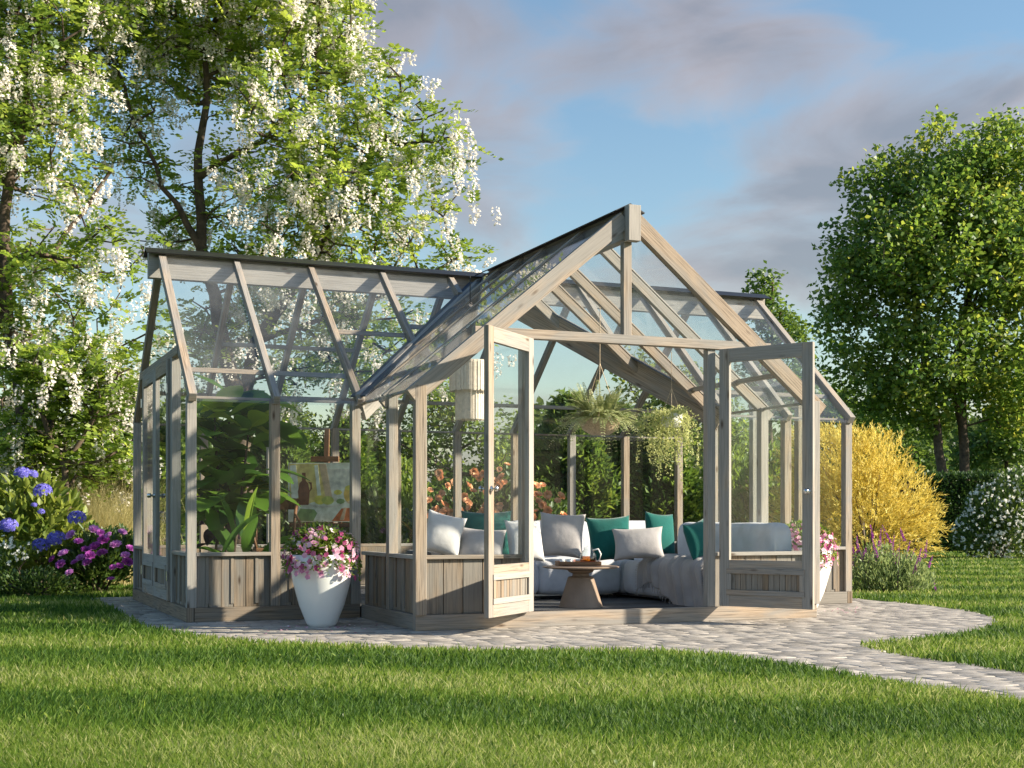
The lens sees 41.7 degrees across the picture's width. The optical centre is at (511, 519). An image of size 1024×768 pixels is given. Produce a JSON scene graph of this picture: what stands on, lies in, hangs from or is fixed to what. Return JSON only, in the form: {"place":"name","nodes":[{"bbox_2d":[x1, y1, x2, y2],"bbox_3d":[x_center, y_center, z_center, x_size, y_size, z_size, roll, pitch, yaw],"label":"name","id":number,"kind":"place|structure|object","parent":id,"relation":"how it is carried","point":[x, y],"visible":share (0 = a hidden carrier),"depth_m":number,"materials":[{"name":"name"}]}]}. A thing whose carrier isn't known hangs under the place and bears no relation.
{"place":"outdoors","nodes":[
{"label":"outdoors","id":0,"kind":"place"},
{"bbox_2d":[17,464,198,585],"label":"ornamental grass","id":1,"kind":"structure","parent":0,"point":[101,517],"depth_m":19.30,"materials":[{"name":"plant"}]},
{"bbox_2d":[0,0,1023,518],"label":"sky","id":2,"kind":"structure","parent":0,"point":[730,124],"materials":[{"name":"blue"}]},
{"bbox_2d":[0,524,1023,767],"bbox_3d":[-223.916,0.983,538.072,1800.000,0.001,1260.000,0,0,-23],"label":"lawn","id":3,"kind":"structure","parent":0,"point":[866,535],"depth_m":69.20,"materials":[{"name":"plant"}]},
{"bbox_2d":[0,535,39,592],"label":"white flower clump","id":4,"kind":"object","parent":3,"relation":"on","point":[10,550],"visible":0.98,"depth_m":17.02,"materials":[{"name":"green plant"}]},
{"bbox_2d":[0,393,74,574],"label":"evergreen tree","id":5,"kind":"object","parent":3,"relation":"on","point":[4,400],"visible":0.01,"depth_m":22.00,"materials":[{"name":"green plant"}]},
{"bbox_2d":[0,565,84,596],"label":"shrub","id":6,"kind":"object","parent":3,"relation":"on","point":[28,581],"visible":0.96,"depth_m":16.71,"materials":[{"name":"green plant"}]},
{"bbox_2d":[0,466,93,588],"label":"hydrangea bush","id":7,"kind":"object","parent":3,"relation":"on","point":[46,536],"visible":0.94,"depth_m":17.63,"materials":[{"name":"green plant"}]},
{"bbox_2d":[0,308,165,567],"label":"robinia sapling","id":8,"kind":"object","parent":3,"relation":"on","point":[47,367],"visible":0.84,"depth_m":18.56,"materials":[{"name":"green plant"}]},
{"bbox_2d":[48,520,132,592],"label":"peony bush","id":9,"kind":"object","parent":3,"relation":"on","point":[103,554],"visible":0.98,"depth_m":17.40,"materials":[{"name":"purple plant"}]},
{"bbox_2d":[0,0,192,582],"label":"robinia tree","id":10,"kind":"object","parent":3,"relation":"on","point":[25,115],"visible":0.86,"depth_m":19.10,"materials":[{"name":"green plant"}]},
{"bbox_2d":[60,383,199,544],"bbox_3d":[-6.452,-0.664,22.503,2.225,3.438,2.266,0,0,36],"label":"evergreen tree","id":11,"kind":"object","parent":3,"relation":"on","point":[162,442],"visible":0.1,"depth_m":22.04,"materials":[{"name":"green plant"}]},
{"bbox_2d":[181,435,199,531],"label":"garden shrub","id":12,"kind":"object","parent":3,"relation":"on","point":[183,472],"visible":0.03,"depth_m":23.84,"materials":[{"name":"green plant"}]},
{"bbox_2d":[183,441,287,544],"bbox_3d":[-5.719,-0.286,26.014,2.586,2.599,2.051,0,0,-23],"label":"garden shrub","id":13,"kind":"object","parent":3,"relation":"on","point":[210,445],"visible":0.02,"depth_m":25.82,"materials":[{"name":"green plant"}]},
{"bbox_2d":[40,0,516,544],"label":"robinia tree","id":14,"kind":"object","parent":3,"relation":"on","point":[206,46],"visible":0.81,"depth_m":20.93,"materials":[{"name":"green plant"}]},
{"bbox_2d":[250,390,318,543],"bbox_3d":[-4.243,-0.677,24.519,1.928,3.592,1.939,0,0,-23],"label":"evergreen tree","id":15,"kind":"object","parent":3,"relation":"on","point":[294,452],"visible":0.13,"depth_m":24.14,"materials":[{"name":"green plant"}]},
{"bbox_2d":[253,458,348,543],"bbox_3d":[-3.933,-0.043,24.015,2.066,2.116,1.634,0,0,-23],"label":"garden shrub","id":16,"kind":"object","parent":3,"relation":"on","point":[261,529],"visible":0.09,"depth_m":23.58,"materials":[{"name":"green plant"}]},
{"bbox_2d":[198,377,431,502],"bbox_3d":[-4.628,-1.154,30.049,5.689,4.385,2.281,0,0,2],"label":"garden tree","id":17,"kind":"object","parent":3,"relation":"on","point":[316,441],"visible":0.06,"depth_m":29.74,"materials":[{"name":"green plant"}]},
{"bbox_2d":[316,413,383,542],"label":"evergreen tree","id":18,"kind":"object","parent":3,"relation":"on","point":[369,476],"visible":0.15,"depth_m":24.70,"materials":[{"name":"green plant"}]},
{"bbox_2d":[348,455,441,543],"bbox_3d":[-1.980,-0.073,24.000,1.830,2.175,1.520,0,0,-23],"label":"garden shrub","id":19,"kind":"object","parent":3,"relation":"on","point":[374,514],"visible":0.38,"depth_m":23.73,"materials":[{"name":"green plant"}]},
{"bbox_2d":[361,382,517,492],"bbox_3d":[-1.314,-1.183,30.012,5.152,4.445,2.246,0,0,3],"label":"garden tree","id":20,"kind":"object","parent":3,"relation":"on","point":[434,423],"visible":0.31,"depth_m":29.86,"materials":[{"name":"green plant"}]},
{"bbox_2d":[401,462,583,539],"bbox_3d":[-0.292,0.075,19.983,2.775,1.877,1.617,0,0,-6],"label":"rose bush","id":21,"kind":"object","parent":3,"relation":"on","point":[502,500],"visible":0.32,"depth_m":19.63,"materials":[{"name":"green plant"}]},
{"bbox_2d":[1,580,1022,767],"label":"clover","id":22,"kind":"object","parent":3,"relation":"on","point":[652,761],"visible":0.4,"depth_m":6.80,"materials":[{"name":"green plant"}]},
{"bbox_2d":[510,388,631,521],"bbox_3d":[0.954,-0.572,22.494,2.264,3.328,2.194,0,0,-23],"label":"evergreen tree","id":23,"kind":"object","parent":3,"relation":"on","point":[595,473],"visible":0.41,"depth_m":21.97,"materials":[{"name":"green plant"}]},
{"bbox_2d":[160,371,1023,535],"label":"distant woodland","id":24,"kind":"object","parent":3,"relation":"on","point":[538,414],"visible":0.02,"depth_m":75.22,"materials":[{"name":"green plant"}]},
{"bbox_2d":[582,397,671,515],"bbox_3d":[1.766,-0.478,23.050,1.997,3.238,1.992,0,0,-23],"label":"evergreen tree","id":25,"kind":"object","parent":3,"relation":"on","point":[616,458],"visible":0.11,"depth_m":22.53,"materials":[{"name":"green plant"}]},
{"bbox_2d":[616,408,702,524],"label":"evergreen tree","id":26,"kind":"object","parent":3,"relation":"on","point":[662,489],"visible":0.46,"depth_m":22.14,"materials":[{"name":"green plant"}]},
{"bbox_2d":[601,345,770,468],"bbox_3d":[3.809,-1.546,31.051,4.044,5.170,2.273,0,0,-4],"label":"garden tree","id":27,"kind":"object","parent":3,"relation":"on","point":[741,437],"visible":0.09,"depth_m":30.72,"materials":[{"name":"green plant"}]},
{"bbox_2d":[697,443,770,522],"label":"garden shrub","id":28,"kind":"object","parent":3,"relation":"on","point":[736,466],"visible":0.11,"depth_m":26.75,"materials":[{"name":"green plant"}]},
{"bbox_2d":[731,440,793,522],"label":"garden shrub","id":29,"kind":"object","parent":3,"relation":"on","point":[740,498],"visible":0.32,"depth_m":24.77,"materials":[{"name":"green plant"}]},
{"bbox_2d":[731,260,827,522],"bbox_3d":[6.686,-2.721,34.014,2.610,7.517,2.180,0,0,-6],"label":"birch tree","id":30,"kind":"object","parent":3,"relation":"on","point":[783,318],"visible":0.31,"depth_m":33.75,"materials":[{"name":"green plant"}]},
{"bbox_2d":[768,417,954,572],"bbox_3d":[5.542,-0.322,21.997,2.380,2.887,3.245,0,0,-63],"label":"golden shrub","id":31,"kind":"object","parent":3,"relation":"on","point":[830,481],"visible":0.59,"depth_m":21.73,"materials":[{"name":"yellow plant"}]},
{"bbox_2d":[791,376,952,540],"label":"garden tree","id":32,"kind":"object","parent":3,"relation":"on","point":[920,454],"visible":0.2,"depth_m":59.43,"materials":[{"name":"green plant"}]},
{"bbox_2d":[852,524,937,591],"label":"salvia plant","id":33,"kind":"object","parent":3,"relation":"on","point":[904,572],"visible":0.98,"depth_m":17.80,"materials":[{"name":"green plant"}]},
{"bbox_2d":[780,651,1023,691],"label":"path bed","id":34,"kind":"object","parent":3,"relation":"on","point":[989,669],"visible":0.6,"depth_m":8.70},
{"bbox_2d":[800,103,1023,480],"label":"maple tree","id":35,"kind":"object","parent":3,"relation":"on","point":[928,249],"visible":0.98,"depth_m":44.81,"materials":[{"name":"green plant"}]},
{"bbox_2d":[894,470,1023,552],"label":"clipped hedge","id":36,"kind":"object","parent":3,"relation":"on","point":[959,490],"visible":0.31,"depth_m":39.55,"materials":[{"name":"plant"}]},
{"bbox_2d":[918,381,1023,479],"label":"garden tree","id":37,"kind":"object","parent":3,"relation":"on","point":[977,446],"visible":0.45,"depth_m":61.51,"materials":[{"name":"green plant"}]},
{"bbox_2d":[948,463,1023,557],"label":"white flowering shrub","id":38,"kind":"object","parent":3,"relation":"on","point":[1006,492],"visible":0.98,"depth_m":32.69,"materials":[{"name":"green plant"}]},
{"bbox_2d":[100,597,1023,701],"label":"path","id":39,"kind":"structure","parent":0,"point":[849,647],"depth_m":11.23,"materials":[{"name":"stone"}]},
{"bbox_2d":[281,520,362,626],"bbox_3d":[-1.734,0.493,12.246,0.753,0.972,0.765,0,0,-23],"label":"flower planter","id":40,"kind":"object","parent":39,"relation":"on","point":[321,574],"visible":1,"depth_m":12.06,"materials":[{"name":"white ceramic"}]},
{"bbox_2d":[133,203,855,630],"bbox_3d":[0.161,-0.980,14.742,7.820,3.898,6.648,0,0,-23],"label":"greenhouse","id":41,"kind":"object","parent":39,"relation":"on","point":[397,585],"visible":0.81,"depth_m":13.16,"materials":[{"name":"brown wood"}]},
{"bbox_2d":[141,369,162,595],"bbox_3d":[-4.010,-0.399,14.871,0.179,2.445,0.957,0,0,-23],"label":"door","id":42,"kind":"structure","parent":41,"relation":"in","point":[147,567],"depth_m":15.20,"materials":[{"name":"brown wood"}]},
{"bbox_2d":[148,359,169,600],"bbox_3d":[-3.636,-0.399,13.980,0.179,2.445,0.957,0,0,-23],"label":"door","id":43,"kind":"structure","parent":41,"relation":"in","point":[161,564],"depth_m":14.11,"materials":[{"name":"grey wood"}]},
{"bbox_2d":[182,486,254,551],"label":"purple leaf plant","id":44,"kind":"object","parent":41,"relation":"on","point":[208,536],"visible":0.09,"depth_m":14.50,"materials":[{"name":"green plant"}]},
{"bbox_2d":[197,487,292,551],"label":"paddle leaf plant","id":45,"kind":"object","parent":41,"relation":"on","point":[246,518],"visible":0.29,"depth_m":13.45,"materials":[{"name":"plant"}]},
{"bbox_2d":[181,374,309,551],"bbox_3d":[-2.797,-0.323,14.121,1.353,2.356,1.490,0,0,-23],"label":"ficus plant","id":46,"kind":"object","parent":41,"relation":"on","point":[231,477],"visible":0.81,"depth_m":13.84,"materials":[{"name":"green plant"}]},
{"bbox_2d":[253,498,301,551],"bbox_3d":[-2.502,0.310,14.244,0.545,1.095,0.547,0,0,-14],"label":"wooden chair","id":47,"kind":"object","parent":41,"relation":"on","point":[287,505],"visible":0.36,"depth_m":14.47,"materials":[{"name":"brown wood"}]},
{"bbox_2d":[289,429,349,542],"bbox_3d":[-2.075,-0.081,15.268,0.760,1.883,0.724,0,0,7],"label":"easel","id":48,"kind":"object","parent":41,"relation":"on","point":[326,458],"visible":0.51,"depth_m":15.05,"materials":[{"name":"brown wood"}]},
{"bbox_2d":[288,463,349,521],"bbox_3d":[-2.107,-0.302,14.996,0.800,0.660,0.033,0,0,7],"label":"painting","id":49,"kind":"object","parent":48,"relation":"on","point":[322,494],"visible":0.84,"depth_m":14.99,"materials":[{"name":"paint"}]},
{"bbox_2d":[449,276,483,420],"bbox_3d":[-0.441,-1.812,14.202,0.445,1.530,0.444,0,0,-23],"label":"pendant lamp","id":50,"kind":"object","parent":41,"relation":"hanging from","point":[466,382],"visible":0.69,"depth_m":14.05,"materials":[{"name":"fabric"}]},
{"bbox_2d":[478,325,533,617],"bbox_3d":[-0.017,-0.399,11.622,0.179,2.445,0.962,0,0,24],"label":"door","id":51,"kind":"structure","parent":41,"relation":"in","point":[508,588],"depth_m":11.48,"materials":[{"name":"brown wood"}]},
{"bbox_2d":[542,565,618,607],"bbox_3d":[0.673,0.655,13.137,0.750,0.400,0.750,0,0,-23],"label":"coffee table","id":52,"kind":"object","parent":41,"relation":"on","point":[580,590],"visible":0.94,"depth_m":12.99,"materials":[{"name":"brown wood"}]},
{"bbox_2d":[555,561,600,565],"bbox_3d":[0.646,0.431,13.147,0.420,0.044,0.266,0,0,-6],"label":"tea tray","id":53,"kind":"object","parent":52,"relation":"on","point":[575,563],"visible":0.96,"depth_m":13.02,"materials":[{"name":"brown wood"}]},
{"bbox_2d":[578,548,601,561],"bbox_3d":[0.746,0.343,13.157,0.216,0.195,0.164,0,0,37],"label":"teapot","id":54,"kind":"object","parent":53,"relation":"on","point":[587,558],"visible":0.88,"depth_m":13.11,"materials":[{"name":"clear glass"}]},
{"bbox_2d":[406,520,791,599],"bbox_3d":[0.784,0.432,14.046,3.166,0.846,2.926,0,0,-23],"label":"corner sofa","id":55,"kind":"object","parent":41,"relation":"on","point":[745,537],"visible":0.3,"depth_m":14.39,"materials":[{"name":"fabric"}]},
{"bbox_2d":[427,509,466,554],"bbox_3d":[-0.694,0.150,13.553,0.405,0.448,0.226,14,-17,-6],"label":"cushion","id":56,"kind":"object","parent":55,"relation":"on","point":[444,533],"visible":0.9,"depth_m":13.46,"materials":[{"name":"white fabric"}]},
{"bbox_2d":[458,527,505,554],"bbox_3d":[-0.312,0.272,13.653,0.486,0.382,0.206,4,-16,4],"label":"cushion","id":57,"kind":"object","parent":55,"relation":"on","point":[471,541],"visible":0.59,"depth_m":13.58,"materials":[{"name":"grey fabric"}]},
{"bbox_2d":[461,511,511,553],"bbox_3d":[-0.270,0.160,14.152,0.540,0.513,0.183,0,-8,-2],"label":"cushion","id":58,"kind":"object","parent":55,"relation":"on","point":[475,520],"visible":0.38,"depth_m":14.10,"materials":[{"name":"teal fabric"}]},
{"bbox_2d":[504,520,544,561],"bbox_3d":[0.132,0.224,13.902,0.406,0.459,0.205,0,-18,-22],"label":"cushion","id":59,"kind":"object","parent":55,"relation":"on","point":[512,530],"visible":0.51,"depth_m":13.84,"materials":[{"name":"white fabric"}]},
{"bbox_2d":[540,512,585,558],"bbox_3d":[0.527,0.171,14.301,0.491,0.500,0.201,3,-16,6],"label":"cushion","id":60,"kind":"object","parent":55,"relation":"on","point":[561,535],"visible":0.98,"depth_m":14.22,"materials":[{"name":"grey fabric"}]},
{"bbox_2d":[585,515,633,560],"bbox_3d":[1.051,0.210,14.452,0.487,0.505,0.183,-3,-16,-8],"label":"cushion","id":61,"kind":"object","parent":55,"relation":"on","point":[601,537],"visible":0.71,"depth_m":14.38,"materials":[{"name":"teal fabric"}]},
{"bbox_2d":[612,526,663,560],"bbox_3d":[1.322,0.253,14.051,0.536,0.357,0.173,-3,-20,2],"label":"cushion","id":62,"kind":"object","parent":55,"relation":"on","point":[637,543],"visible":1,"depth_m":13.98,"materials":[{"name":"grey fabric"}]},
{"bbox_2d":[645,511,674,553],"bbox_3d":[1.581,0.158,14.352,0.374,0.474,0.175,6,-15,-30],"label":"cushion","id":63,"kind":"object","parent":55,"relation":"on","point":[667,533],"visible":0.67,"depth_m":14.30,"materials":[{"name":"teal fabric"}]},
{"bbox_2d":[635,553,704,606],"bbox_3d":[1.941,0.708,13.759,0.803,0.692,1.438,0,0,-23],"label":"throw blanket","id":64,"kind":"object","parent":55,"relation":"on","point":[676,579],"visible":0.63,"depth_m":13.56,"materials":[{"name":"fabric"}]},
{"bbox_2d":[683,519,702,559],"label":"cushion","id":65,"kind":"object","parent":55,"relation":"on","point":[693,533],"visible":0.66,"depth_m":13.35,"materials":[{"name":"teal fabric"}]},
{"bbox_2d":[544,364,657,452],"bbox_3d":[0.924,-1.461,14.019,1.100,1.511,1.133,0,0,25],"label":"hanging fern","id":66,"kind":"object","parent":41,"relation":"hanging from","point":[603,417],"visible":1,"depth_m":13.84,"materials":[{"name":"green plant"}]},
{"bbox_2d":[635,352,700,481],"bbox_3d":[1.622,-1.061,13.895,0.695,1.351,0.678,0,0,-23],"label":"hanging trailing plant","id":67,"kind":"object","parent":41,"relation":"hanging from","point":[673,418],"visible":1,"depth_m":13.82,"materials":[{"name":"green plant"}]},
{"bbox_2d":[719,341,814,609],"bbox_3d":[2.365,-0.399,12.533,0.962,2.445,0.179,0,0,36],"label":"door","id":68,"kind":"structure","parent":41,"relation":"in","point":[742,583],"depth_m":12.49,"materials":[{"name":"grey wood"}]},
{"bbox_2d":[230,607,872,633],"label":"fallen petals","id":69,"kind":"object","parent":39,"relation":"on","point":[383,625],"visible":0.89,"depth_m":12.09,"materials":[{"name":"plant"}]},
{"bbox_2d":[785,519,839,606],"bbox_3d":[3.143,0.486,14.485,0.796,0.986,0.784,0,0,-23],"label":"flower planter","id":70,"kind":"object","parent":39,"relation":"on","point":[828,555],"visible":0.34,"depth_m":14.28,"materials":[{"name":"white ceramic"}]}
]}

